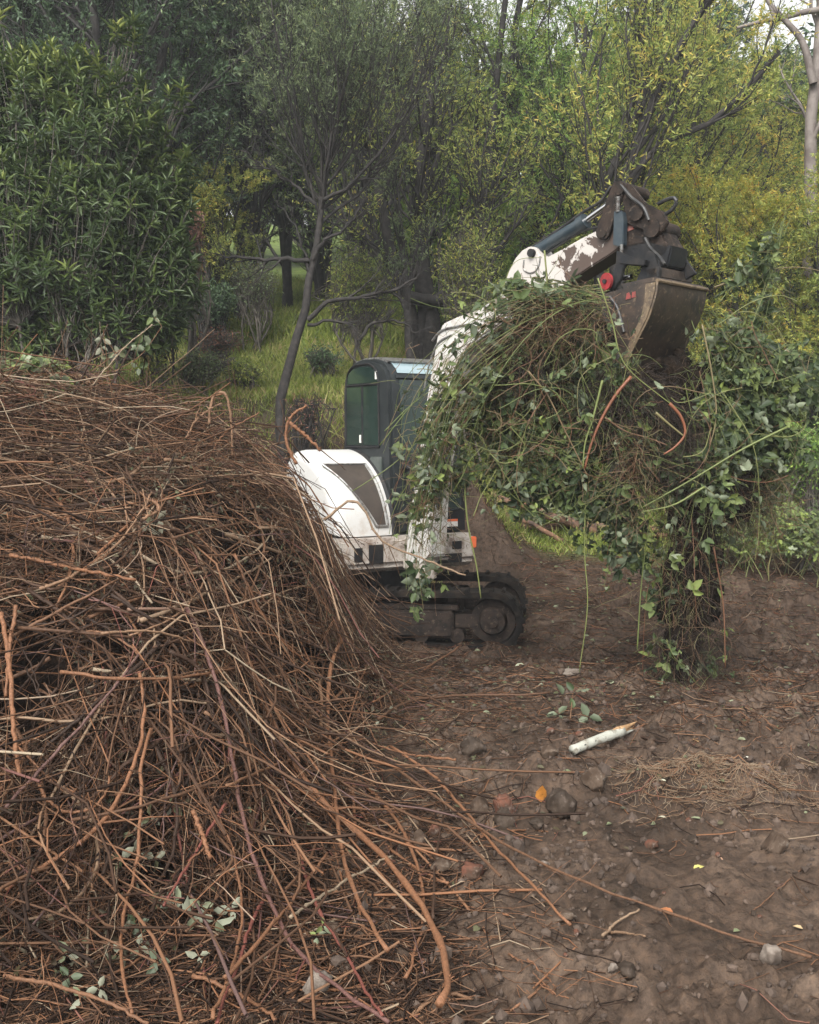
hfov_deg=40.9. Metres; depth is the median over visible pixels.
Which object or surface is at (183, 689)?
bramble cane
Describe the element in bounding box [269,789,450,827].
bramble cane
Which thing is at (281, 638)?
bramble cane
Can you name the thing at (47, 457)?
bramble cane
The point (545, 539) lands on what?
grass
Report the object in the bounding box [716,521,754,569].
bramble patch
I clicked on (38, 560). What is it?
bramble cane
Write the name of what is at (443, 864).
stone
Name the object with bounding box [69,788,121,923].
bramble cane
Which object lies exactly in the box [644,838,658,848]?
brick fragment
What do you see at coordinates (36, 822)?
bramble cane
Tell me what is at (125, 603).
bramble cane
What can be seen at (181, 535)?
bramble cane
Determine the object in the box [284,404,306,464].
bramble cane
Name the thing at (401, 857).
bramble cane
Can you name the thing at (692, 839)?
stone
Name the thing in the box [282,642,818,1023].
mud crumbs
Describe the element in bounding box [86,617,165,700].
bramble cane
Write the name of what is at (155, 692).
bramble cane
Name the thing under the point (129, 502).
bramble cane
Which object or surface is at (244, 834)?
bramble cane
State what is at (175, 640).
bramble cane
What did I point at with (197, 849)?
bramble cane
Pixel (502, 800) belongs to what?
broken brick
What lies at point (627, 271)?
yellow bush
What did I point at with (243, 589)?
bramble cane
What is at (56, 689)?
bramble cane
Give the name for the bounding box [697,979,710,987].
stone
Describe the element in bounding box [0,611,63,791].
bramble cane
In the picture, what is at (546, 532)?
cut log
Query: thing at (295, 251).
yellow bush
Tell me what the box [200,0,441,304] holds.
willow tree
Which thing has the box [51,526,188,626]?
bramble cane
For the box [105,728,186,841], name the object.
bramble cane
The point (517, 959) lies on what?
bramble cane
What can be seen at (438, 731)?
bramble cane
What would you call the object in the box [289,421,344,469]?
bramble cane
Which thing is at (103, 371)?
bramble cane
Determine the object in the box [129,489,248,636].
bramble cane
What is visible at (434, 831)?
stone
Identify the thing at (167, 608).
bramble cane
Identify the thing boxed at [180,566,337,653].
bramble cane
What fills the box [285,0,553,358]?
forked tree
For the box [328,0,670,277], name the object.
willow tree
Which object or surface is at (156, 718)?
bramble cane
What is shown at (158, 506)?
bramble cane
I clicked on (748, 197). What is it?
yellow bush
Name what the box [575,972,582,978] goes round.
pebble
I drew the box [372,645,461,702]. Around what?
bramble cane
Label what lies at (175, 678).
bramble cane
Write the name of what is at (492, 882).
bramble cane
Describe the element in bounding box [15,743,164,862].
bramble cane
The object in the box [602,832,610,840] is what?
stone
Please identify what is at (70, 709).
bramble cane
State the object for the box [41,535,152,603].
bramble cane
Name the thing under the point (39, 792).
bramble cane
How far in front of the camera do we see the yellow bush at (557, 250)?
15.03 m
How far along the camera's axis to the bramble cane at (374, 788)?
5.10 m
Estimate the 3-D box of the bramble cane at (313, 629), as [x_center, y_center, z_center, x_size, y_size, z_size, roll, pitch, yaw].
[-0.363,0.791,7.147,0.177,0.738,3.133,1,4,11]
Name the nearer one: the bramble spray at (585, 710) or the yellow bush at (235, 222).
the bramble spray at (585, 710)
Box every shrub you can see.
[0,6,212,388]
[132,351,180,404]
[142,296,202,393]
[165,339,236,399]
[181,323,250,372]
[183,203,214,378]
[186,169,230,355]
[199,273,238,355]
[220,352,279,393]
[223,252,282,352]
[282,390,337,454]
[302,337,350,379]
[311,236,403,364]
[425,202,506,461]
[783,416,818,570]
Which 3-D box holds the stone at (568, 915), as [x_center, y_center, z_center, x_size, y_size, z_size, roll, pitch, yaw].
[0.555,1.451,3.952,0.095,0.039,0.081,0,4,0]
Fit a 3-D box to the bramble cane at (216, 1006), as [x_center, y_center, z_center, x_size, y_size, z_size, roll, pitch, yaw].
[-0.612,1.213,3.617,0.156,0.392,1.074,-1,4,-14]
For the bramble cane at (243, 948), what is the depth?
3.48 m
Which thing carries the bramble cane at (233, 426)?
on the cane tangle
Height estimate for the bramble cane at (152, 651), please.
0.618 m
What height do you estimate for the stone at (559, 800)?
0.148 m
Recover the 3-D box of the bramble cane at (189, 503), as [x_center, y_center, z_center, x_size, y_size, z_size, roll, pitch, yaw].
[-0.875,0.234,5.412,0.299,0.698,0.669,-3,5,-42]
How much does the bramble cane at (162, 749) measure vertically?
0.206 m
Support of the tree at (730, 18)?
on the ground at (676, 945)
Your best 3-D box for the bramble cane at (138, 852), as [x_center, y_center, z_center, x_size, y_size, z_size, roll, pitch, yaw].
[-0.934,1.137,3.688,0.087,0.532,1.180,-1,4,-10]
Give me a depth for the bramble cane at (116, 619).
4.53 m
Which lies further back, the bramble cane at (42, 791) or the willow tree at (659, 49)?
the willow tree at (659, 49)
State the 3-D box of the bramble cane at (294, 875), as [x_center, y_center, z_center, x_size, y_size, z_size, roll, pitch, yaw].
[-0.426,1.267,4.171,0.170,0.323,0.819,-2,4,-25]
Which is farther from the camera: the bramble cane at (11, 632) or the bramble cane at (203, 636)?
the bramble cane at (203, 636)
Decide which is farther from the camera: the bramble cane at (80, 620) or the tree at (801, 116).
the tree at (801, 116)
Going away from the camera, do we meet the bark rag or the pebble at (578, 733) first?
the pebble at (578, 733)
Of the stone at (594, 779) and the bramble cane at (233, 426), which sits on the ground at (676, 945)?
the stone at (594, 779)
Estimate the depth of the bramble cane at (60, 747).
4.14 m
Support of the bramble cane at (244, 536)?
on the cane tangle
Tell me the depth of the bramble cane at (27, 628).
4.47 m
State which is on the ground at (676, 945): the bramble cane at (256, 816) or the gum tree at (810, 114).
the gum tree at (810, 114)
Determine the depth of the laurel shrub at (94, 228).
10.39 m
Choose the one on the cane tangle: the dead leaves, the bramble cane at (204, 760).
the bramble cane at (204, 760)
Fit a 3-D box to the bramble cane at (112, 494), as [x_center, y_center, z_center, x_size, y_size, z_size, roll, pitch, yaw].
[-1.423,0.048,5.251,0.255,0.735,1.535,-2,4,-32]
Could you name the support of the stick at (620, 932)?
on the ground at (676, 945)
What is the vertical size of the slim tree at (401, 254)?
3.199 m
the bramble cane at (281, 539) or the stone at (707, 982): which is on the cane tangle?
the bramble cane at (281, 539)
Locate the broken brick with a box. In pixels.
[493,793,514,813]
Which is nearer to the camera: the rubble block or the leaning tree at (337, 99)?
the rubble block
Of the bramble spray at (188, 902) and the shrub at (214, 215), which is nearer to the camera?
the bramble spray at (188, 902)
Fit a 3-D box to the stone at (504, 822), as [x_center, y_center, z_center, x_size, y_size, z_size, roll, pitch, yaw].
[0.424,1.387,4.932,0.092,0.123,0.085,-2,4,-32]
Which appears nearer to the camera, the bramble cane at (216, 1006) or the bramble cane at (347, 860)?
the bramble cane at (216, 1006)
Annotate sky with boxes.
[229,0,816,224]
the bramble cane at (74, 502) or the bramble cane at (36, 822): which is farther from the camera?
the bramble cane at (74, 502)
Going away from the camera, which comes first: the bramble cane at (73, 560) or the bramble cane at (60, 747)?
the bramble cane at (60, 747)
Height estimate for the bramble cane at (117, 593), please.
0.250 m
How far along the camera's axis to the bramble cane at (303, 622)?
5.84 m
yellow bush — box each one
[116,7,294,267]
[152,137,277,338]
[250,71,411,281]
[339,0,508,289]
[378,54,559,309]
[378,162,527,394]
[467,46,574,275]
[469,234,601,415]
[518,0,664,312]
[551,208,699,457]
[625,138,816,366]
[649,131,818,463]
[690,329,805,528]
[694,153,818,510]
[704,57,818,307]
[719,17,818,327]
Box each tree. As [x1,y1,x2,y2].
[0,0,176,98]
[0,0,357,360]
[3,0,107,50]
[49,0,319,182]
[67,0,319,216]
[91,3,317,271]
[139,0,346,319]
[168,0,349,308]
[183,1,418,299]
[191,0,540,471]
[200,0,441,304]
[259,0,483,335]
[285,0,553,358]
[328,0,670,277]
[363,121,451,358]
[393,0,619,267]
[433,0,710,366]
[442,0,797,321]
[502,0,817,519]
[523,0,774,279]
[537,0,818,316]
[559,0,710,58]
[588,0,818,362]
[612,0,785,178]
[649,0,765,71]
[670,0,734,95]
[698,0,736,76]
[736,0,818,432]
[736,22,818,298]
[774,148,818,327]
[781,98,818,316]
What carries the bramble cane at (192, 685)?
on the cane tangle
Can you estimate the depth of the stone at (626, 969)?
3.55 m
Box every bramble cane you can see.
[0,374,169,467]
[0,534,80,616]
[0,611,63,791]
[0,643,159,780]
[0,656,50,683]
[0,687,58,766]
[0,765,25,870]
[1,727,48,915]
[2,764,83,835]
[3,559,168,644]
[3,756,105,853]
[3,767,101,830]
[3,973,149,1023]
[4,442,199,527]
[4,605,17,696]
[4,616,47,742]
[4,634,164,807]
[4,671,181,891]
[6,510,76,575]
[9,548,135,586]
[10,521,81,590]
[11,742,82,895]
[12,571,135,637]
[14,618,320,643]
[15,689,154,857]
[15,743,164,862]
[16,580,118,625]
[16,623,141,755]
[16,715,70,807]
[18,757,65,858]
[19,465,75,606]
[25,668,130,828]
[25,715,88,801]
[26,555,141,617]
[27,589,155,699]
[28,522,160,574]
[28,786,152,920]
[30,743,124,823]
[34,402,209,452]
[34,489,148,585]
[36,514,115,638]
[36,607,107,694]
[37,776,110,815]
[38,688,100,835]
[39,484,152,590]
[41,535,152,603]
[42,737,162,901]
[43,682,109,883]
[46,445,166,622]
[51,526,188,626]
[53,475,114,542]
[54,725,179,875]
[57,471,249,509]
[59,309,108,417]
[59,622,190,679]
[59,662,258,681]
[59,695,214,823]
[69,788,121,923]
[72,714,348,821]
[73,419,159,484]
[78,645,207,673]
[79,716,209,867]
[81,453,141,576]
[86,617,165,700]
[86,630,173,741]
[88,575,193,618]
[88,598,133,661]
[92,324,152,385]
[92,581,238,689]
[92,606,185,664]
[93,667,270,686]
[97,703,181,835]
[98,482,203,554]
[99,424,210,472]
[100,620,250,688]
[100,671,199,693]
[103,500,227,523]
[104,504,176,661]
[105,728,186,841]
[106,500,179,581]
[109,793,258,848]
[110,593,277,662]
[110,693,216,832]
[112,682,174,779]
[118,704,214,806]
[119,728,152,1013]
[120,776,238,882]
[127,607,337,657]
[128,454,240,561]
[128,661,279,697]
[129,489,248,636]
[132,397,195,531]
[136,593,282,699]
[137,726,178,893]
[139,487,204,520]
[139,556,272,622]
[139,622,230,707]
[142,513,281,574]
[153,581,271,647]
[154,685,217,751]
[154,700,206,875]
[155,538,280,556]
[157,524,232,597]
[159,802,226,950]
[163,520,214,704]
[164,457,288,465]
[165,614,246,695]
[168,567,311,608]
[168,649,214,747]
[171,738,209,876]
[172,521,261,538]
[175,441,281,498]
[175,499,305,577]
[177,405,246,473]
[178,577,342,613]
[178,673,266,822]
[180,489,251,635]
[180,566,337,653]
[185,390,221,438]
[185,607,390,1023]
[185,766,287,932]
[186,810,211,866]
[187,731,308,739]
[188,703,290,893]
[188,763,279,913]
[191,740,342,806]
[191,973,276,1020]
[193,519,254,593]
[193,785,243,1020]
[195,473,282,630]
[195,658,306,720]
[197,587,309,595]
[203,710,309,824]
[205,738,261,889]
[206,391,233,456]
[207,412,259,459]
[209,652,341,792]
[209,657,354,747]
[210,614,310,686]
[212,490,301,511]
[214,689,343,873]
[215,739,269,889]
[215,898,265,1023]
[220,639,346,725]
[222,852,328,979]
[224,532,319,568]
[225,726,360,786]
[228,576,275,733]
[230,813,284,1000]
[233,553,361,677]
[236,580,280,684]
[239,600,356,672]
[242,634,411,664]
[245,694,322,880]
[246,610,365,632]
[246,779,314,931]
[247,560,309,575]
[248,662,453,1007]
[249,584,359,617]
[250,674,337,837]
[251,736,296,843]
[252,662,352,884]
[257,526,295,532]
[266,614,402,645]
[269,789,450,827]
[271,695,436,818]
[273,561,320,629]
[277,400,283,444]
[278,537,333,560]
[281,786,432,936]
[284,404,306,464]
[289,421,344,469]
[289,855,393,919]
[299,851,383,1016]
[309,752,416,877]
[323,500,465,577]
[326,637,389,952]
[326,683,466,745]
[333,728,811,958]
[336,755,449,884]
[342,657,382,777]
[343,622,378,732]
[344,740,442,777]
[346,745,424,974]
[350,784,367,954]
[353,775,431,979]
[355,734,443,845]
[356,705,456,760]
[359,670,505,710]
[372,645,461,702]
[377,691,549,720]
[390,745,571,925]
[443,794,502,940]
[464,834,544,906]
[495,955,568,998]
[508,953,558,994]
[518,860,595,915]
[526,958,626,989]
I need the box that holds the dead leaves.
[0,359,409,990]
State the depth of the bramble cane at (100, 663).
4.47 m
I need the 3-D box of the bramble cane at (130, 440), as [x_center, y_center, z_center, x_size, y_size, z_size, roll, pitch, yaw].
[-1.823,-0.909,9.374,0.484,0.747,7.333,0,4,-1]
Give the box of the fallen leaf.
[535,785,546,801]
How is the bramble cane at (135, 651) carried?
on the cane tangle
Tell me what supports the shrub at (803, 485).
on the ground at (676, 945)
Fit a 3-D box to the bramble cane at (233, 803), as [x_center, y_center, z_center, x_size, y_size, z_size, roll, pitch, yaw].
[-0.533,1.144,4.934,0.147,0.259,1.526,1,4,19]
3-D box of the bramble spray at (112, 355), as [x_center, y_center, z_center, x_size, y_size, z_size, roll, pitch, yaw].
[-1.792,-1.024,6.860,0.383,0.290,0.074,0,4,0]
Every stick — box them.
[410,992,472,1018]
[431,805,444,919]
[480,983,546,1023]
[512,829,555,833]
[569,721,636,754]
[601,909,639,936]
[606,929,645,936]
[640,735,667,742]
[672,791,755,814]
[750,868,801,912]
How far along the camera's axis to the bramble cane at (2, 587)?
4.61 m
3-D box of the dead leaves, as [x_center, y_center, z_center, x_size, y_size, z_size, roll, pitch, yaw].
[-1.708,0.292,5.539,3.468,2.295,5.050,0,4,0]
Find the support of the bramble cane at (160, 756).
on the cane tangle
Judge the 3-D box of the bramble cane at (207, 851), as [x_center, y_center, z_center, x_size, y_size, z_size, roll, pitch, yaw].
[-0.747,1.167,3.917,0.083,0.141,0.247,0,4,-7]
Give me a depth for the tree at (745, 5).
36.69 m
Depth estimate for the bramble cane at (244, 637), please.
5.26 m
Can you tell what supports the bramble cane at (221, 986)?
on the twig litter at (276, 997)
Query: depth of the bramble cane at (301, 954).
3.98 m
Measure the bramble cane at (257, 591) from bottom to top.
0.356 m
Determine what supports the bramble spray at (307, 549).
on the cane tangle
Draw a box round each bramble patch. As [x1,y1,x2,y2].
[0,351,72,379]
[40,374,85,420]
[518,503,589,537]
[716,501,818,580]
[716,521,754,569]
[732,463,818,559]
[774,501,818,587]
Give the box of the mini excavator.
[288,181,708,650]
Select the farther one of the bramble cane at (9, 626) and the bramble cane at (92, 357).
the bramble cane at (92, 357)
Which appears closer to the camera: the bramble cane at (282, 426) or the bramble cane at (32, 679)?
the bramble cane at (32, 679)
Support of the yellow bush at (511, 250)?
on the ground at (676, 945)
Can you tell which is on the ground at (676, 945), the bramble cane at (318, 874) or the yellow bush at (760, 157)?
the yellow bush at (760, 157)
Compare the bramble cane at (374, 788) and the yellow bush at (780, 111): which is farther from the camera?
the yellow bush at (780, 111)
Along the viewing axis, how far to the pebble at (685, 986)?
3.41 m
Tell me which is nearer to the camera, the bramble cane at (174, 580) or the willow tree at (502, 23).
the bramble cane at (174, 580)
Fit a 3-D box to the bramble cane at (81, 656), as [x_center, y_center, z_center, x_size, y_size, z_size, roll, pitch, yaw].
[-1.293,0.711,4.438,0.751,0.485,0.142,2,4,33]
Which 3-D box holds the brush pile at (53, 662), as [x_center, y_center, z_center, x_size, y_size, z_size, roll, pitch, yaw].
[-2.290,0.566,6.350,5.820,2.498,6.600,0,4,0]
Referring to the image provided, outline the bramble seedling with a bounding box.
[310,917,330,954]
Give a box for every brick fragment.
[461,861,483,880]
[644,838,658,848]
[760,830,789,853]
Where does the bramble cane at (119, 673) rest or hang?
on the cane tangle
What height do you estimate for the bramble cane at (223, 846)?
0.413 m
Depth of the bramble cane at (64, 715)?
4.18 m
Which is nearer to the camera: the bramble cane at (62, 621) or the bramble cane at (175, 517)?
the bramble cane at (62, 621)
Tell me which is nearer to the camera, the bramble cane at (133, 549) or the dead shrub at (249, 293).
the bramble cane at (133, 549)
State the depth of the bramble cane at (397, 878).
4.20 m
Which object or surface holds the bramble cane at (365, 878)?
on the ground at (676, 945)
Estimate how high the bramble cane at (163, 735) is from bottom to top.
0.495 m
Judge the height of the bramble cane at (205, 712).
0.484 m
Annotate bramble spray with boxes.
[58,934,215,1009]
[60,914,169,992]
[92,333,134,370]
[98,503,165,534]
[111,798,181,871]
[115,309,161,375]
[150,853,239,931]
[289,518,309,559]
[547,682,601,722]
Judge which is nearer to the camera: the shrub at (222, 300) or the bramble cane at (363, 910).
the bramble cane at (363, 910)
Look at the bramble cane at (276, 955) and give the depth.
3.62 m
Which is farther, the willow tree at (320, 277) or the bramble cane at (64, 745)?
the willow tree at (320, 277)
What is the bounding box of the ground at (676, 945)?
[0,225,818,1023]
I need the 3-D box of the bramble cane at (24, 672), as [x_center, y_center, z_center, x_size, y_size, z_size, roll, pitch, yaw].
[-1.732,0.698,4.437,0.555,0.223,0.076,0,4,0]
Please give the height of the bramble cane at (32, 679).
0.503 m
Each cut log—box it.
[492,492,599,533]
[501,510,564,544]
[521,523,663,531]
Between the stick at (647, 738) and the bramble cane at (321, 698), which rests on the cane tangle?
the bramble cane at (321, 698)
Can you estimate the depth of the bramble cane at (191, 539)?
5.18 m
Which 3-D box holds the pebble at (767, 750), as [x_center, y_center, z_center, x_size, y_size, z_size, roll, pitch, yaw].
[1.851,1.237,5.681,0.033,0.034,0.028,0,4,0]
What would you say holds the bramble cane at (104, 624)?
on the cane tangle
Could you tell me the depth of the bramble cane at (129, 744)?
4.23 m
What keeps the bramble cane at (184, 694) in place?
on the cane tangle
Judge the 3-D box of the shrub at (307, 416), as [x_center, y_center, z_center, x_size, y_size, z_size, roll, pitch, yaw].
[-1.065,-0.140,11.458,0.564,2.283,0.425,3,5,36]
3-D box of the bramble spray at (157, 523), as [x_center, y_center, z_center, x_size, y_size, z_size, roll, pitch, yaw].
[-1.315,0.032,5.150,0.412,0.133,0.115,3,5,38]
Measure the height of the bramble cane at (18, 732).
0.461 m
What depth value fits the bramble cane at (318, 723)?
5.72 m
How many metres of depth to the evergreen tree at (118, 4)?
15.20 m
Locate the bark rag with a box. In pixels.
[562,668,581,676]
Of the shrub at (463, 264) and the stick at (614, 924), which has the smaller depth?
the stick at (614, 924)
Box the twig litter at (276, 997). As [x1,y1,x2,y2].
[0,445,818,1023]
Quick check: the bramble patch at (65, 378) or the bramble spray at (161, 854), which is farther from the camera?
the bramble patch at (65, 378)
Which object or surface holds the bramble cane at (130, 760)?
on the cane tangle
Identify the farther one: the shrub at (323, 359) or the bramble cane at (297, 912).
the shrub at (323, 359)
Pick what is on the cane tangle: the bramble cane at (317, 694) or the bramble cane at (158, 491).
the bramble cane at (158, 491)
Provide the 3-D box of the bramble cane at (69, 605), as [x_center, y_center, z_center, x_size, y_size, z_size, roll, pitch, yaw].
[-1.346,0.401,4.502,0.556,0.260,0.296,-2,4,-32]
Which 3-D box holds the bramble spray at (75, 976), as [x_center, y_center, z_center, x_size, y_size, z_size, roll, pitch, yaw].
[-0.885,1.410,3.488,0.260,0.090,0.456,1,4,15]
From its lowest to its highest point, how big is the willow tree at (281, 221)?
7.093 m
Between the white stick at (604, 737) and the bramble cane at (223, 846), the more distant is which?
the white stick at (604, 737)
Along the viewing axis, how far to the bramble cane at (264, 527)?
6.12 m
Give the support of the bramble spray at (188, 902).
on the cane tangle
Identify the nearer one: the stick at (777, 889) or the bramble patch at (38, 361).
the stick at (777, 889)
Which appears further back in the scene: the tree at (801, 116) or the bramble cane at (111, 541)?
the tree at (801, 116)
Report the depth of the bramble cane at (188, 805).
4.15 m
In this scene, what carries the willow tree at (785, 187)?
on the ground at (676, 945)
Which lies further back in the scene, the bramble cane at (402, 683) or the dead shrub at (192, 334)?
the dead shrub at (192, 334)
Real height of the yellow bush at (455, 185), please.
6.664 m
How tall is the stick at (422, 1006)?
0.044 m
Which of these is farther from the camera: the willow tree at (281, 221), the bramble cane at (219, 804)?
the willow tree at (281, 221)
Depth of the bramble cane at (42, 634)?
4.50 m
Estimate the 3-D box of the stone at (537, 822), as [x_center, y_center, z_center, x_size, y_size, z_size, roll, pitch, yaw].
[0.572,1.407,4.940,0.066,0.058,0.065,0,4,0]
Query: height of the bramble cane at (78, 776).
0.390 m
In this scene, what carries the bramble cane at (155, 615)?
on the cane tangle
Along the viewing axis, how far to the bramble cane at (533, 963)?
3.52 m
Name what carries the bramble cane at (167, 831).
on the cane tangle
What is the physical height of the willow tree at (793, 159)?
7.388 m
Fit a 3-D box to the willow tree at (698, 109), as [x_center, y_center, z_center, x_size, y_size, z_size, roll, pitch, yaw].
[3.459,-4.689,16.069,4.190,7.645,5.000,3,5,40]
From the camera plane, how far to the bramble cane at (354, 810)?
4.70 m
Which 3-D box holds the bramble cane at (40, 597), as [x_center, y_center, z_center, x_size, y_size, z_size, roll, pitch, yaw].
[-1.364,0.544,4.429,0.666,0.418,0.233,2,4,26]
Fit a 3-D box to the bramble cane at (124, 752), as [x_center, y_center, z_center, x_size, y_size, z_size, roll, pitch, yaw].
[-1.179,0.970,4.135,0.088,0.473,0.718,2,4,31]
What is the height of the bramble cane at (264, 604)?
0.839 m
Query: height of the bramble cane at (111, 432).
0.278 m
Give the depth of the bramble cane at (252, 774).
4.59 m
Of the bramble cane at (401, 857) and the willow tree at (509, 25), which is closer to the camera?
the bramble cane at (401, 857)
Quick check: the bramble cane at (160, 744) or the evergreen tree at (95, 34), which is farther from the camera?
the evergreen tree at (95, 34)
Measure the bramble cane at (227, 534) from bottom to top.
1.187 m
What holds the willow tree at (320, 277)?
on the ground at (676, 945)
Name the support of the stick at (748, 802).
on the ground at (676, 945)
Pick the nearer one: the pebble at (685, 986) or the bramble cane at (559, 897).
the pebble at (685, 986)
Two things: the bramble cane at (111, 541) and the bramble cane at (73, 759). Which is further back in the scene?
the bramble cane at (111, 541)
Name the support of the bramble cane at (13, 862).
on the cane tangle
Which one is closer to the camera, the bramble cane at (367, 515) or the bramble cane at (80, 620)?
the bramble cane at (80, 620)
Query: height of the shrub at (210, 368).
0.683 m
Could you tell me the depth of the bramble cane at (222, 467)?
6.54 m
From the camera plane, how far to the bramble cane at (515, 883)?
4.22 m
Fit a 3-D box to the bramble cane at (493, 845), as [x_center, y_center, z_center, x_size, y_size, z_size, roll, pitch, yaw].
[0.282,1.308,4.698,0.129,0.158,1.847,-1,4,-20]
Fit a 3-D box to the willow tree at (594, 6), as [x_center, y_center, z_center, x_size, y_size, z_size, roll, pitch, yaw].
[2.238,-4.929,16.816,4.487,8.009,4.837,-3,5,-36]
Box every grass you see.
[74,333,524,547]
[181,266,627,479]
[486,450,818,556]
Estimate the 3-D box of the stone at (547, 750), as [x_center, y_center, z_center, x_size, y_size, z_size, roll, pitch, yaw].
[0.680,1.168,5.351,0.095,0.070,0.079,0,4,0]
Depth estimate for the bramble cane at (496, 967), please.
3.49 m
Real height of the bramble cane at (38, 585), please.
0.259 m
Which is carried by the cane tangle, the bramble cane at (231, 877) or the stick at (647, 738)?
the bramble cane at (231, 877)
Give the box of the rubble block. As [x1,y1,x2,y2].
[300,970,332,997]
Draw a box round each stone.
[324,921,342,937]
[413,829,428,846]
[429,822,439,836]
[430,858,451,872]
[440,752,456,769]
[460,736,486,756]
[470,796,488,817]
[493,807,515,829]
[529,817,543,829]
[539,860,549,866]
[540,744,558,758]
[545,787,576,818]
[550,907,576,921]
[581,767,606,791]
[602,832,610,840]
[608,963,617,973]
[617,960,635,980]
[686,834,698,844]
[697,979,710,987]
[759,943,781,964]
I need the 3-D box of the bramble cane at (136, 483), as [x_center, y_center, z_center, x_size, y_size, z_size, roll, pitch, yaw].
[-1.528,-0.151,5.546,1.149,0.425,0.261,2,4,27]
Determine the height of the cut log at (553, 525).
0.149 m
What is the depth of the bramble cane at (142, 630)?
4.59 m
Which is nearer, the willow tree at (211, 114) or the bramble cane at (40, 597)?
the bramble cane at (40, 597)
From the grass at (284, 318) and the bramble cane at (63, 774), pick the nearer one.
the bramble cane at (63, 774)
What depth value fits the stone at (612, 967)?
3.53 m
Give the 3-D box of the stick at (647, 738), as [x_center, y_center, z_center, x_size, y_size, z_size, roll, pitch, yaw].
[1.298,1.205,5.796,0.027,0.021,0.248,-3,5,-42]
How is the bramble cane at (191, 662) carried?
on the cane tangle
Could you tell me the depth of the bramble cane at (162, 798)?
4.09 m
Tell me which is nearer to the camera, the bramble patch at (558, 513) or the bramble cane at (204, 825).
the bramble cane at (204, 825)
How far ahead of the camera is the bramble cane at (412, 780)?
4.17 m
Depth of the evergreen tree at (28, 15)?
14.79 m
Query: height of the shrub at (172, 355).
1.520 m
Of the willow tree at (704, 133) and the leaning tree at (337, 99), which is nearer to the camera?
the leaning tree at (337, 99)
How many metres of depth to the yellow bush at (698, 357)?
12.75 m
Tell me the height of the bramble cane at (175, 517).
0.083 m
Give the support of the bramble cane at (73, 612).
on the cane tangle
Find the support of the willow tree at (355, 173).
on the ground at (676, 945)
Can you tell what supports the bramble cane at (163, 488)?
on the cane tangle
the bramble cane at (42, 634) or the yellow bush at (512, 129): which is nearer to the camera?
the bramble cane at (42, 634)
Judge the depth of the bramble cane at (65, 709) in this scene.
4.28 m
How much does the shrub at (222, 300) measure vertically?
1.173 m
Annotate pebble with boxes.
[529,891,536,897]
[546,728,554,733]
[574,929,578,936]
[575,731,582,736]
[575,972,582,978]
[682,983,688,989]
[764,748,770,753]
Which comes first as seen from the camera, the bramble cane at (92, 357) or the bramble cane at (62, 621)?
the bramble cane at (62, 621)
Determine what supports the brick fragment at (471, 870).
on the ground at (676, 945)
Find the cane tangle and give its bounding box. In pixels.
[0,285,585,1023]
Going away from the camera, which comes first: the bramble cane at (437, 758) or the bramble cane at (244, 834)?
the bramble cane at (244, 834)
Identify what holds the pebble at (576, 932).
on the ground at (676, 945)
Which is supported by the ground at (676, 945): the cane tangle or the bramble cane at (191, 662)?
the cane tangle
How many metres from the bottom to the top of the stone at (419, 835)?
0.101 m
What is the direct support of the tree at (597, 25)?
on the ground at (676, 945)
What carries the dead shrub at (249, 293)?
on the ground at (676, 945)
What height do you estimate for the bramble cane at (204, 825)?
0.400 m
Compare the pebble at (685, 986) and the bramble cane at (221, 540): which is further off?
the bramble cane at (221, 540)
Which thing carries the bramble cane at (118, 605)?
on the cane tangle
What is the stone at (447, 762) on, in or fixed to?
on the ground at (676, 945)
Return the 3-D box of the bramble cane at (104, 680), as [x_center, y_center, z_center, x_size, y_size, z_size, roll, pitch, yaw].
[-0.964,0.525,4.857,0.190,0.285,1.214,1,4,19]
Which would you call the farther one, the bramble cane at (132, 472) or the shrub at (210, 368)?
the shrub at (210, 368)
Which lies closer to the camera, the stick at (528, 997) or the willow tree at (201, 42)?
the stick at (528, 997)
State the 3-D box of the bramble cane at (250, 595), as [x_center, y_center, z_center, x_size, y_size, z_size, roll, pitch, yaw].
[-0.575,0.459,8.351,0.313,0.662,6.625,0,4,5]
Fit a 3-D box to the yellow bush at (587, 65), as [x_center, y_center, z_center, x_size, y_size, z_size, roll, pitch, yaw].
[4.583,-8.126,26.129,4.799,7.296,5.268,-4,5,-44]
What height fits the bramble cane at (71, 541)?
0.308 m
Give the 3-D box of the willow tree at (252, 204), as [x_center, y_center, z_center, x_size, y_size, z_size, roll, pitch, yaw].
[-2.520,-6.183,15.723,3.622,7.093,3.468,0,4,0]
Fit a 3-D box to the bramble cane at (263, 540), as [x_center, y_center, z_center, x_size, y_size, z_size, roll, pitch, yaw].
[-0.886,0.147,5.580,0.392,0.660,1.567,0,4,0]
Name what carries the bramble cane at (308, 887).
on the cane tangle
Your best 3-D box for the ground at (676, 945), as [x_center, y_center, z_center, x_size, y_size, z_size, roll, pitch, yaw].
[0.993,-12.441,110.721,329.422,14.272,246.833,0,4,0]
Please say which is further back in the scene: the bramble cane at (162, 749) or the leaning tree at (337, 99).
the leaning tree at (337, 99)
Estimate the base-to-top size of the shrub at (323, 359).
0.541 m
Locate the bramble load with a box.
[352,198,818,690]

